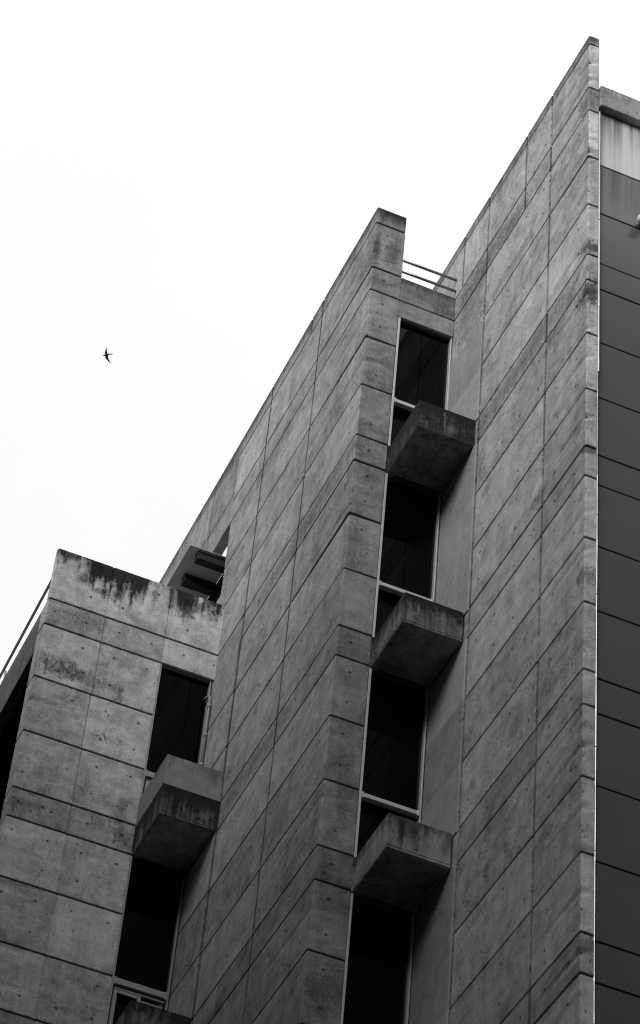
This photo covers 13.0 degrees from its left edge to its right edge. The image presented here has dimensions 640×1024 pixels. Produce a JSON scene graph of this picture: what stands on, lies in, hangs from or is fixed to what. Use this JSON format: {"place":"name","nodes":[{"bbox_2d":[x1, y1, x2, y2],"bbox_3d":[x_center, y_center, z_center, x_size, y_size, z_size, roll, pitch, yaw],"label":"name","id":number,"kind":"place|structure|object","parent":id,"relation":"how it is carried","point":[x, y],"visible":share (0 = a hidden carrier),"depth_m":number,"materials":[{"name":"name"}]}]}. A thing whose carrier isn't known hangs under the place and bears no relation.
{"place":"outdoors","nodes":[
{"label":"outdoors","id":0,"kind":"place"},
{"bbox_2d":[103,348,112,362],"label":"bird","id":1,"kind":"object","parent":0,"point":[106,356],"visible":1,"depth_m":57.99},
{"bbox_2d":[0,36,598,1023],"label":"concrete building","id":2,"kind":"structure","parent":0,"point":[322,750],"depth_m":33.21,"materials":[{"name":"concrete"}]},
{"bbox_2d":[105,856,186,1023],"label":"window","id":3,"kind":"structure","parent":2,"relation":"in","point":[144,962],"depth_m":34.07,"materials":[{"name":"glass"}]},
{"bbox_2d":[135,664,212,825],"bbox_3d":[-1.889,3.127,36.241,0.798,2.981,0.310,20,-47,-13],"label":"window","id":4,"kind":"structure","parent":2,"relation":"in","point":[179,714],"depth_m":36.55,"materials":[{"name":"glass"}]},
{"bbox_2d":[340,893,416,1023],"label":"window","id":5,"kind":"structure","parent":2,"relation":"in","point":[377,979],"depth_m":29.29,"materials":[{"name":"glass"}]},
{"bbox_2d":[353,668,430,856],"bbox_3d":[0.776,2.899,31.216,0.804,2.973,0.310,20,-47,-13],"label":"window","id":6,"kind":"structure","parent":2,"relation":"in","point":[396,715],"depth_m":31.34,"materials":[{"name":"glass"}]},
{"bbox_2d":[371,473,442,636],"bbox_3d":[1.012,0.654,33.484,0.804,2.973,0.310,20,-47,-13],"label":"window","id":7,"kind":"structure","parent":2,"relation":"in","point":[411,511],"depth_m":33.64,"materials":[{"name":"glass"}]},
{"bbox_2d":[387,317,451,445],"bbox_3d":[1.247,-1.483,35.647,0.824,2.672,0.310,20,-47,-13],"label":"window","id":8,"kind":"structure","parent":2,"relation":"in","point":[422,365],"depth_m":35.84,"materials":[{"name":"glass"}]},
{"bbox_2d":[0,0,639,683],"label":"sky","id":9,"kind":"structure","parent":0,"point":[185,185],"materials":[{"name":"white"}]},
{"bbox_2d":[592,86,639,1023],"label":"panel clad wing","id":10,"kind":"structure","parent":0,"point":[616,978],"depth_m":28.87,"materials":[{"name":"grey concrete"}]},
{"bbox_2d":[635,215,639,228],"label":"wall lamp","id":11,"kind":"object","parent":10,"relation":"attached to","point":[637,224],"visible":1,"depth_m":32.99,"materials":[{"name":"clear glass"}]}
]}

